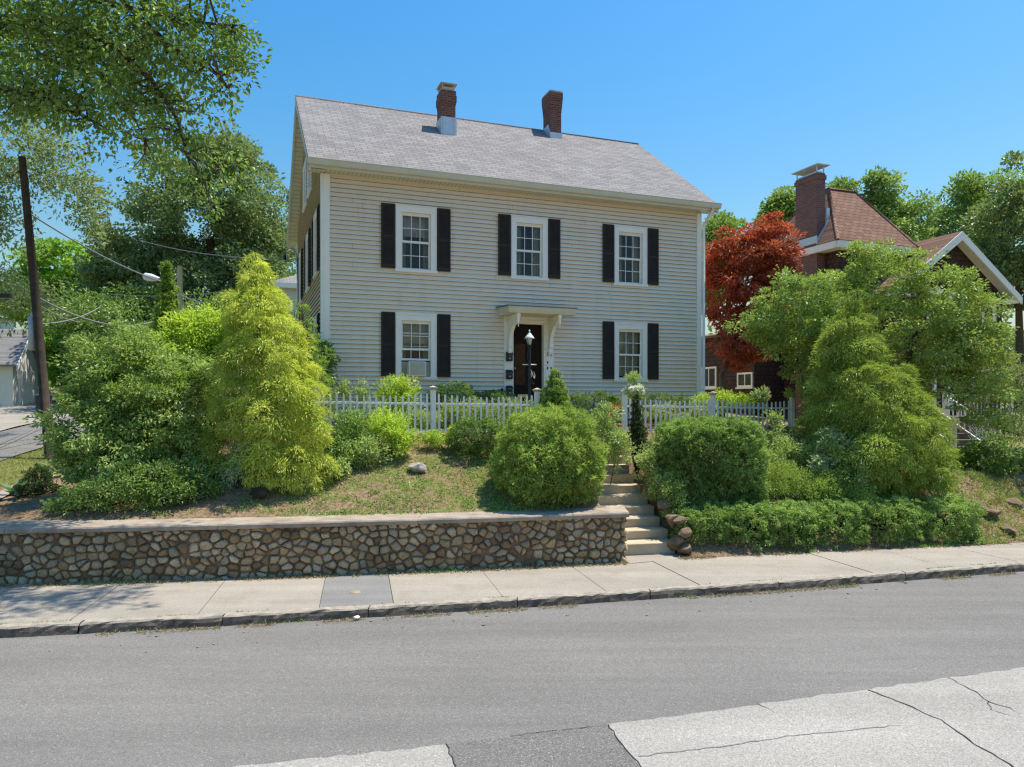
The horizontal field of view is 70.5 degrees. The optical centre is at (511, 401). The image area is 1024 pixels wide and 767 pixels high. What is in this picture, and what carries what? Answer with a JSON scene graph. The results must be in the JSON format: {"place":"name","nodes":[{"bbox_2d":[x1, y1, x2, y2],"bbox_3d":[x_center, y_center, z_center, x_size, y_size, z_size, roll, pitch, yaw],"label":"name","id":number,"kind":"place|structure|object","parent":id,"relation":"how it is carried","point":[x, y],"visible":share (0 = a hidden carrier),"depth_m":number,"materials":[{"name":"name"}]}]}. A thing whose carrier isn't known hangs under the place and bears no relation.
{"place":"outdoors","nodes":[
{"label":"outdoors","id":0,"kind":"place"},
{"bbox_2d":[0,402,84,430],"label":"driveway","id":1,"kind":"structure","parent":0,"point":[11,416],"depth_m":33.97,"materials":[{"name":"concrete"}]},
{"bbox_2d":[0,437,181,487],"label":"lawn grass","id":2,"kind":"structure","parent":0,"point":[20,466],"depth_m":18.25,"materials":[{"name":"green plant"}]},
{"bbox_2d":[0,399,198,460],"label":"side street","id":3,"kind":"structure","parent":0,"point":[26,434],"depth_m":23.11,"materials":[{"name":"grey asphalt"}]},
{"bbox_2d":[0,571,1023,766],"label":"road","id":4,"kind":"structure","parent":0,"point":[233,696],"depth_m":7.91,"materials":[{"name":"grey asphalt"}]},
{"bbox_2d":[234,745,454,766],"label":"old road slab","id":5,"kind":"structure","parent":4,"relation":"on","point":[433,756],"depth_m":5.90,"materials":[{"name":"concrete"}]},
{"bbox_2d":[446,724,639,766],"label":"road patch","id":6,"kind":"object","parent":4,"relation":"on","point":[595,746],"visible":1,"depth_m":6.07,"materials":[{"name":"grey asphalt"}]},
{"bbox_2d":[93,570,1015,636],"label":"kerb litter","id":7,"kind":"object","parent":4,"relation":"on","point":[550,606],"visible":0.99,"depth_m":10.12,"materials":[{"name":"plant"}]},
{"bbox_2d":[607,667,1023,766],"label":"old road slab","id":8,"kind":"structure","parent":4,"relation":"on","point":[909,736],"depth_m":6.44,"materials":[{"name":"concrete"}]},
{"bbox_2d":[0,542,1023,624],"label":"pavement","id":9,"kind":"structure","parent":0,"point":[20,603],"depth_m":11.13,"materials":[{"name":"concrete"}]},
{"bbox_2d":[0,560,628,587],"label":"wall foot litter","id":10,"kind":"object","parent":9,"relation":"on","point":[308,576],"depth_m":11.61,"materials":[{"name":"plant"}]},
{"bbox_2d":[320,573,392,608],"bbox_3d":[-2.326,2.825,10.891,0.991,0.050,1.940,0,0,-12],"label":"pavement patch","id":11,"kind":"object","parent":9,"relation":"in","point":[373,589],"visible":0.68,"depth_m":10.77,"materials":[{"name":"concrete"}]},
{"bbox_2d":[626,553,683,562],"bbox_3d":[2.566,2.796,13.005,1.190,0.001,0.650,0,0,-12],"label":"landing","id":12,"kind":"object","parent":9,"relation":"on","point":[645,558],"visible":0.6,"depth_m":13.04,"materials":[{"name":"concrete"}]},
{"bbox_2d":[678,539,1023,559],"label":"hedge foot litter","id":13,"kind":"object","parent":9,"relation":"on","point":[685,557],"visible":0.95,"depth_m":13.72,"materials":[{"name":"plant"}]},
{"bbox_2d":[0,399,1023,631],"bbox_3d":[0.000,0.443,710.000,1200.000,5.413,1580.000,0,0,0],"label":"ground","id":14,"kind":"structure","parent":0,"point":[720,550],"depth_m":13.40,"materials":[{"name":"green plant"}]},
{"bbox_2d":[0,329,37,406],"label":"garage","id":15,"kind":"structure","parent":14,"relation":"on","point":[18,377],"depth_m":40.92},
{"bbox_2d":[19,370,33,404],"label":"garage door","id":16,"kind":"structure","parent":15,"relation":"in","point":[26,378],"depth_m":41.86,"materials":[{"name":"white paint"}]},
{"bbox_2d":[0,156,53,458],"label":"utility pole","id":17,"kind":"object","parent":14,"relation":"on","point":[36,342],"visible":0.91,"depth_m":19.37,"materials":[{"name":"brown wood"}]},
{"bbox_2d":[15,462,62,498],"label":"dwarf spruce","id":18,"kind":"object","parent":14,"relation":"on","point":[40,488],"visible":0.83,"depth_m":14.16,"materials":[{"name":"green plant"}]},
{"bbox_2d":[0,111,112,339],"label":"feathery tree","id":19,"kind":"object","parent":14,"relation":"on","point":[6,178],"visible":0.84,"depth_m":24.93,"materials":[{"name":"green plant"}]},
{"bbox_2d":[0,237,134,398],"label":"maple tree","id":20,"kind":"object","parent":14,"relation":"on","point":[52,343],"visible":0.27,"depth_m":46.26,"materials":[{"name":"green plant"}]},
{"bbox_2d":[21,319,230,489],"bbox_3d":[-7.053,0.045,13.705,3.562,3.237,3.071,0,0,0],"label":"leafy shrub","id":21,"kind":"object","parent":14,"relation":"on","point":[115,425],"visible":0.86,"depth_m":13.27,"materials":[{"name":"green plant"}]},
{"bbox_2d":[38,458,228,517],"bbox_3d":[-6.396,1.433,12.407,2.957,0.977,1.248,0,0,-12],"label":"leafy shrub","id":22,"kind":"object","parent":14,"relation":"on","point":[172,480],"visible":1,"depth_m":12.18,"materials":[{"name":"green plant"}]},
{"bbox_2d":[0,0,272,222],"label":"shade tree","id":23,"kind":"object","parent":14,"relation":"on","point":[79,34],"visible":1,"depth_m":12.49,"materials":[{"name":"green plant"}]},
{"bbox_2d":[142,266,182,409],"bbox_3d":[-14.443,-2.280,30.000,1.671,6.696,0.320,0,0,0],"label":"street light","id":24,"kind":"object","parent":14,"relation":"on","point":[179,276],"visible":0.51,"depth_m":29.92,"materials":[{"name":"grey metal"}]},
{"bbox_2d":[31,267,295,375],"bbox_3d":[-17.724,-3.614,39.731,15.800,7.895,9.697,0,0,0],"label":"leafy tree","id":25,"kind":"object","parent":14,"relation":"on","point":[106,311],"visible":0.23,"depth_m":38.17,"materials":[{"name":"green plant"}]},
{"bbox_2d":[150,260,184,445],"bbox_3d":[-9.016,-1.096,18.970,1.059,5.259,1.103,0,0,0],"label":"columnar evergreen","id":26,"kind":"object","parent":14,"relation":"on","point":[167,300],"visible":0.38,"depth_m":18.89,"materials":[{"name":"green plant"}]},
{"bbox_2d":[61,118,296,401],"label":"shade tree","id":27,"kind":"object","parent":14,"relation":"on","point":[241,227],"visible":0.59,"depth_m":43.51,"materials":[{"name":"green plant"}]},
{"bbox_2d":[135,303,256,412],"bbox_3d":[-7.744,-0.666,17.796,3.112,3.500,2.541,0,0,0],"label":"lime shrub","id":28,"kind":"object","parent":14,"relation":"on","point":[187,330],"visible":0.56,"depth_m":17.32,"materials":[{"name":"green plant"}]},
{"bbox_2d":[214,434,260,489],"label":"silver shrub","id":29,"kind":"object","parent":14,"relation":"on","point":[233,472],"visible":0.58,"depth_m":12.85,"materials":[{"name":"green plant"}]},
{"bbox_2d":[194,251,342,495],"bbox_3d":[-4.407,-0.598,13.459,2.635,4.588,2.308,0,0,36],"label":"golden cypress","id":30,"kind":"object","parent":14,"relation":"on","point":[291,390],"visible":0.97,"depth_m":13.09,"materials":[{"name":"green plant"}]},
{"bbox_2d":[268,275,296,414],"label":"grey house","id":31,"kind":"structure","parent":14,"relation":"on","point":[288,285],"depth_m":33.21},
{"bbox_2d":[0,435,576,520],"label":"leaf litter","id":32,"kind":"object","parent":14,"relation":"on","point":[45,495],"visible":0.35,"depth_m":13.06,"materials":[{"name":"plant"}]},
{"bbox_2d":[257,300,337,437],"bbox_3d":[-4.549,-0.704,15.427,1.862,2.974,1.792,0,0,0],"label":"dwarf spruce","id":33,"kind":"object","parent":14,"relation":"on","point":[329,379],"visible":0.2,"depth_m":15.36,"materials":[{"name":"green plant"}]},
{"bbox_2d":[0,506,628,584],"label":"retaining wall","id":34,"kind":"structure","parent":14,"relation":"on","point":[64,551],"depth_m":11.71,"materials":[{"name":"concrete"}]},
{"bbox_2d":[297,327,341,409],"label":"leafy shrub","id":35,"kind":"object","parent":14,"relation":"on","point":[329,353],"visible":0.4,"depth_m":16.46,"materials":[{"name":"green plant"}]},
{"bbox_2d":[322,403,375,467],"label":"border plant","id":36,"kind":"object","parent":14,"relation":"on","point":[355,421],"visible":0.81,"depth_m":14.09,"materials":[{"name":"green plant"}]},
{"bbox_2d":[333,375,370,411],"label":"border plant","id":37,"kind":"object","parent":14,"relation":"on","point":[345,390],"visible":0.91,"depth_m":15.96,"materials":[{"name":"green plant"}]},
{"bbox_2d":[325,432,393,478],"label":"border plant","id":38,"kind":"object","parent":14,"relation":"on","point":[370,452],"visible":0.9,"depth_m":13.82,"materials":[{"name":"green plant"}]},
{"bbox_2d":[363,405,420,457],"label":"border plant","id":39,"kind":"object","parent":14,"relation":"on","point":[388,428],"visible":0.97,"depth_m":14.38,"materials":[{"name":"green plant"}]},
{"bbox_2d":[370,373,421,416],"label":"border plant","id":40,"kind":"object","parent":14,"relation":"on","point":[404,390],"visible":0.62,"depth_m":16.08,"materials":[{"name":"green plant"}]},
{"bbox_2d":[232,441,568,564],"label":"lawn grass","id":41,"kind":"structure","parent":14,"relation":"on","point":[440,482],"depth_m":13.53,"materials":[{"name":"green plant"}]},
{"bbox_2d":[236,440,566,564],"bbox_3d":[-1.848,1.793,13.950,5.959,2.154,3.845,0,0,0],"label":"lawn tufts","id":42,"kind":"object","parent":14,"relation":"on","point":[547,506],"visible":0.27,"depth_m":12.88,"materials":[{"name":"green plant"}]},
{"bbox_2d":[314,384,541,443],"bbox_3d":[-1.702,0.422,15.559,5.001,1.613,0.164,0,0,-20],"label":"picket fence","id":43,"kind":"object","parent":14,"relation":"on","point":[433,403],"visible":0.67,"depth_m":15.52,"materials":[{"name":"white paint"}]},
{"bbox_2d":[414,424,461,449],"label":"border plant","id":44,"kind":"object","parent":14,"relation":"on","point":[429,436],"visible":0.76,"depth_m":14.92,"materials":[{"name":"green plant"}]},
{"bbox_2d":[397,397,479,431],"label":"border plant","id":45,"kind":"object","parent":14,"relation":"on","point":[460,413],"visible":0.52,"depth_m":15.95,"materials":[{"name":"green plant"}]},
{"bbox_2d":[425,380,477,418],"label":"boxwood","id":46,"kind":"object","parent":14,"relation":"on","point":[450,389],"visible":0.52,"depth_m":17.22,"materials":[{"name":"green plant"}]},
{"bbox_2d":[445,415,506,455],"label":"boxwood","id":47,"kind":"object","parent":14,"relation":"on","point":[477,439],"visible":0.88,"depth_m":14.68,"materials":[{"name":"green plant"}]},
{"bbox_2d":[468,389,519,413],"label":"boxwood","id":48,"kind":"object","parent":14,"relation":"on","point":[493,393],"visible":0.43,"depth_m":17.51,"materials":[{"name":"green plant"}]},
{"bbox_2d":[453,394,535,424],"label":"border plant","id":49,"kind":"object","parent":14,"relation":"on","point":[507,409],"visible":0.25,"depth_m":16.32,"materials":[{"name":"green plant"}]},
{"bbox_2d":[287,82,721,427],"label":"house","id":50,"kind":"structure","parent":14,"relation":"on","point":[447,244],"depth_m":18.93,"materials":[{"name":"beige wood"}]},
{"bbox_2d":[313,208,318,279],"bbox_3d":[-4.894,-3.988,18.268,0.165,1.646,1.050,0,0,-20],"label":"window","id":51,"kind":"structure","parent":50,"relation":"in","point":[315,272],"depth_m":18.59,"materials":[{"name":"white paint"}]},
{"bbox_2d":[401,361,429,376],"bbox_3d":[-2.370,-0.805,17.808,0.722,0.360,0.478,0,0,-20],"label":"air conditioner","id":52,"kind":"object","parent":50,"relation":"attached to","point":[415,368],"visible":0.93,"depth_m":17.63,"materials":[{"name":"white paint"}]},
{"bbox_2d":[394,203,437,273],"bbox_3d":[-2.498,-3.898,18.157,1.333,1.826,0.975,0,0,-20],"label":"window","id":53,"kind":"structure","parent":50,"relation":"in","point":[415,225],"depth_m":17.88,"materials":[{"name":"white paint"}]},
{"bbox_2d":[395,312,437,379],"bbox_3d":[-2.498,-1.271,18.157,1.333,1.803,0.975,0,0,-20],"label":"window","id":54,"kind":"structure","parent":50,"relation":"in","point":[415,333],"depth_m":17.87,"materials":[{"name":"white paint"}]},
{"bbox_2d":[495,324,541,407],"bbox_3d":[0.335,-1.000,19.252,1.900,3.000,0.893,0,0,-20],"label":"door","id":55,"kind":"structure","parent":50,"relation":"in","point":[520,343],"depth_m":18.89,"materials":[{"name":"paint"}]},
{"bbox_2d":[494,214,548,280],"bbox_3d":[0.298,-3.898,19.194,1.333,1.826,0.975,0,0,-20],"label":"window","id":56,"kind":"structure","parent":50,"relation":"in","point":[529,234],"depth_m":18.91,"materials":[{"name":"white paint"}]},
{"bbox_2d":[599,322,647,382],"bbox_3d":[3.090,-1.271,20.229,1.333,1.803,0.975,0,0,-20],"label":"window","id":57,"kind":"structure","parent":50,"relation":"in","point":[630,339],"depth_m":19.96,"materials":[{"name":"white paint"}]},
{"bbox_2d":[608,224,647,292],"bbox_3d":[3.090,-3.898,20.229,1.333,1.826,0.975,0,0,-20],"label":"window","id":58,"kind":"structure","parent":50,"relation":"in","point":[630,242],"depth_m":19.96,"materials":[{"name":"white paint"}]},
{"bbox_2d":[0,561,1023,637],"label":"kerb","id":59,"kind":"structure","parent":14,"relation":"on","point":[12,630],"depth_m":10.14,"materials":[{"name":"stone"}]},
{"bbox_2d":[522,330,536,402],"bbox_3d":[0.410,-0.495,17.000,0.240,2.405,0.271,0,0,38],"label":"lamp post","id":60,"kind":"object","parent":14,"relation":"on","point":[529,337],"visible":0.88,"depth_m":16.97,"materials":[{"name":"black metal"}]},
{"bbox_2d":[486,401,609,506],"bbox_3d":[0.667,0.958,13.568,2.341,1.985,2.232,0,0,0],"label":"globe arborvitae","id":61,"kind":"object","parent":14,"relation":"on","point":[575,476],"visible":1,"depth_m":12.97,"materials":[{"name":"green plant"}]},
{"bbox_2d":[539,367,575,413],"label":"dwarf spruce","id":62,"kind":"object","parent":14,"relation":"on","point":[557,395],"visible":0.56,"depth_m":16.26,"materials":[{"name":"green plant"}]},
{"bbox_2d":[568,389,621,417],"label":"boxwood","id":63,"kind":"object","parent":14,"relation":"on","point":[588,400],"visible":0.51,"depth_m":17.99,"materials":[{"name":"green plant"}]},
{"bbox_2d":[589,399,636,484],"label":"border plant","id":64,"kind":"object","parent":14,"relation":"on","point":[605,429],"visible":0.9,"depth_m":14.95,"materials":[{"name":"green plant"}]},
{"bbox_2d":[577,439,674,554],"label":"steps","id":65,"kind":"structure","parent":14,"relation":"on","point":[647,534],"depth_m":14.31,"materials":[{"name":"concrete"}]},
{"bbox_2d":[625,391,650,473],"bbox_3d":[2.706,0.650,15.616,0.665,1.800,0.630,0,0,0],"label":"dwarf spruce","id":66,"kind":"object","parent":14,"relation":"on","point":[636,426],"visible":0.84,"depth_m":15.52,"materials":[{"name":"green plant"}]},
{"bbox_2d":[631,431,670,501],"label":"border plant","id":67,"kind":"object","parent":14,"relation":"on","point":[649,461],"visible":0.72,"depth_m":14.61,"materials":[{"name":"green plant"}]},
{"bbox_2d":[618,391,690,422],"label":"boxwood","id":68,"kind":"object","parent":14,"relation":"on","point":[667,398],"visible":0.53,"depth_m":18.62,"materials":[{"name":"green plant"}]},
{"bbox_2d":[653,471,690,518],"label":"border plant","id":69,"kind":"object","parent":14,"relation":"on","point":[671,489],"visible":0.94,"depth_m":13.83,"materials":[{"name":"green plant"}]},
{"bbox_2d":[641,400,721,425],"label":"border plant","id":70,"kind":"object","parent":14,"relation":"on","point":[672,413],"visible":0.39,"depth_m":18.28,"materials":[{"name":"green plant"}]},
{"bbox_2d":[668,500,732,547],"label":"hedge","id":71,"kind":"object","parent":14,"relation":"on","point":[709,515],"visible":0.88,"depth_m":13.45,"materials":[{"name":"green plant"}]},
{"bbox_2d":[620,390,796,432],"bbox_3d":[4.981,0.514,18.036,5.102,1.614,0.164,0,0,-20],"label":"picket fence","id":72,"kind":"object","parent":14,"relation":"on","point":[790,408],"visible":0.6,"depth_m":17.99,"materials":[{"name":"white paint"}]},
{"bbox_2d":[653,414,770,519],"bbox_3d":[4.032,1.313,14.890,2.298,2.138,2.196,0,0,0],"label":"clipped bush","id":73,"kind":"object","parent":14,"relation":"on","point":[741,460],"visible":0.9,"depth_m":14.09,"materials":[{"name":"green plant"}]},
{"bbox_2d":[702,209,746,329],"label":"leafy tree","id":74,"kind":"object","parent":14,"relation":"on","point":[720,220],"visible":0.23,"depth_m":41.00,"materials":[{"name":"green plant"}]},
{"bbox_2d":[688,387,761,412],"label":"border plant","id":75,"kind":"object","parent":14,"relation":"on","point":[740,397],"visible":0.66,"depth_m":19.13,"materials":[{"name":"green plant"}]},
{"bbox_2d":[711,499,779,551],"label":"hedge","id":76,"kind":"object","parent":14,"relation":"on","point":[742,529],"visible":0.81,"depth_m":13.52,"materials":[{"name":"green plant"}]},
{"bbox_2d":[705,210,808,417],"bbox_3d":[7.171,-2.589,21.593,3.532,6.160,2.870,0,0,0],"label":"red maple","id":77,"kind":"object","parent":14,"relation":"on","point":[763,258],"visible":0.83,"depth_m":21.18,"materials":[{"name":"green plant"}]},
{"bbox_2d":[748,384,771,422],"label":"border plant","id":78,"kind":"object","parent":14,"relation":"on","point":[764,395],"visible":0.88,"depth_m":19.33,"materials":[{"name":"green plant"}]},
{"bbox_2d":[752,185,794,235],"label":"leafy tree","id":79,"kind":"object","parent":14,"relation":"on","point":[781,200],"visible":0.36,"depth_m":43.16,"materials":[{"name":"green plant"}]},
{"bbox_2d":[761,407,790,451],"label":"border plant","id":80,"kind":"object","parent":14,"relation":"on","point":[773,415],"visible":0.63,"depth_m":16.07,"materials":[{"name":"green plant"}]},
{"bbox_2d":[752,498,818,551],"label":"hedge","id":81,"kind":"object","parent":14,"relation":"on","point":[794,512],"visible":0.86,"depth_m":13.63,"materials":[{"name":"green plant"}]},
{"bbox_2d":[762,454,812,500],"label":"groundcover","id":82,"kind":"object","parent":14,"relation":"on","point":[782,487],"visible":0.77,"depth_m":14.80,"materials":[{"name":"green plant"}]},
{"bbox_2d":[761,431,831,476],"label":"border plant","id":83,"kind":"object","parent":14,"relation":"on","point":[794,450],"visible":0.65,"depth_m":15.56,"materials":[{"name":"green plant"}]},
{"bbox_2d":[721,266,881,444],"bbox_3d":[7.251,-1.031,18.310,3.931,4.751,2.929,0,0,0],"label":"leafy shrub","id":84,"kind":"object","parent":14,"relation":"on","point":[807,331],"visible":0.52,"depth_m":17.92,"materials":[{"name":"green plant"}]},
{"bbox_2d":[786,467,845,508],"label":"groundcover","id":85,"kind":"object","parent":14,"relation":"on","point":[818,483],"visible":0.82,"depth_m":14.70,"materials":[{"name":"green plant"}]},
{"bbox_2d":[789,497,871,548],"bbox_3d":[6.255,2.340,14.236,1.582,0.918,1.357,0,0,0],"label":"hedge","id":86,"kind":"object","parent":14,"relation":"on","point":[841,509],"visible":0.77,"depth_m":13.88,"materials":[{"name":"green plant"}]},
{"bbox_2d":[641,428,1022,556],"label":"leaf litter","id":87,"kind":"object","parent":14,"relation":"on","point":[875,515],"visible":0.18,"depth_m":14.88,"materials":[{"name":"plant"}]},
{"bbox_2d":[806,426,863,485],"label":"milkweed","id":88,"kind":"object","parent":14,"relation":"on","point":[819,459],"visible":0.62,"depth_m":15.11,"materials":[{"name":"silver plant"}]},
{"bbox_2d":[822,457,878,495],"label":"border plant","id":89,"kind":"object","parent":14,"relation":"on","point":[843,474],"visible":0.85,"depth_m":14.78,"materials":[{"name":"green plant"}]},
{"bbox_2d":[817,484,883,509],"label":"groundcover","id":90,"kind":"object","parent":14,"relation":"on","point":[864,494],"visible":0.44,"depth_m":14.60,"materials":[{"name":"green plant"}]},
{"bbox_2d":[705,163,1022,427],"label":"neighbour house","id":91,"kind":"structure","parent":14,"relation":"on","point":[830,221],"depth_m":24.82,"materials":[{"name":"brown"}]},
{"bbox_2d":[735,372,753,388],"bbox_3d":[8.480,-0.779,26.434,0.080,0.600,0.954,0,0,-20],"label":"window","id":92,"kind":"structure","parent":91,"relation":"in","point":[745,379],"depth_m":26.42,"materials":[{"name":"white paint"}]},
{"bbox_2d":[789,287,963,499],"bbox_3d":[7.974,-0.148,15.744,3.558,4.875,2.951,0,0,0],"label":"feathery cypress","id":93,"kind":"object","parent":14,"relation":"on","point":[932,460],"visible":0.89,"depth_m":15.30,"materials":[{"name":"green plant"}]},
{"bbox_2d":[825,164,940,241],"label":"leafy tree","id":94,"kind":"object","parent":14,"relation":"on","point":[902,215],"visible":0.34,"depth_m":45.12,"materials":[{"name":"green plant"}]},
{"bbox_2d":[840,493,928,546],"bbox_3d":[7.386,2.333,14.484,1.751,0.990,1.379,0,0,0],"label":"hedge","id":95,"kind":"object","parent":14,"relation":"on","point":[902,504],"visible":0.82,"depth_m":14.09,"materials":[{"name":"green plant"}]},
{"bbox_2d":[759,423,1023,541],"bbox_3d":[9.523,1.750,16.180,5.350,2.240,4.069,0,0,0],"label":"bank tufts","id":96,"kind":"object","parent":14,"relation":"on","point":[988,525],"visible":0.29,"depth_m":16.10,"materials":[{"name":"green plant"}]},
{"bbox_2d":[811,237,1023,454],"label":"crab apple","id":97,"kind":"object","parent":14,"relation":"on","point":[961,371],"visible":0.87,"depth_m":18.56,"materials":[{"name":"green plant"}]},
{"bbox_2d":[890,492,988,545],"bbox_3d":[8.640,2.356,14.781,1.850,1.098,1.497,0,0,0],"label":"hedge","id":98,"kind":"object","parent":14,"relation":"on","point":[935,506],"visible":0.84,"depth_m":14.34,"materials":[{"name":"green plant"}]},
{"bbox_2d":[874,392,1012,448],"bbox_3d":[13.312,0.806,22.098,5.800,2.270,2.630,0,0,-20],"label":"porch","id":99,"kind":"object","parent":14,"relation":"on","point":[962,434],"visible":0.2,"depth_m":21.51,"materials":[{"name":"grey wood"}]},
{"bbox_2d":[916,167,1023,247],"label":"leafy tree","id":100,"kind":"object","parent":14,"relation":"on","point":[970,188],"visible":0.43,"depth_m":48.74,"materials":[{"name":"green plant"}]},
{"bbox_2d":[956,431,1023,476],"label":"leafy shrub","id":101,"kind":"object","parent":14,"relation":"on","point":[996,457],"visible":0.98,"depth_m":17.25,"materials":[{"name":"green plant"}]},
{"bbox_2d":[957,150,1023,408],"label":"leafy tree","id":102,"kind":"object","parent":14,"relation":"on","point":[1002,255],"visible":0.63,"depth_m":39.73,"materials":[{"name":"green plant"}]},
{"bbox_2d":[964,350,1023,444],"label":"leafy shrub","id":103,"kind":"object","parent":14,"relation":"on","point":[1017,371],"visible":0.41,"depth_m":19.44,"materials":[{"name":"green plant"}]},
{"bbox_2d":[0,0,1023,398],"label":"sky","id":104,"kind":"structure","parent":0,"point":[737,98],"materials":[{"name":"blue"}]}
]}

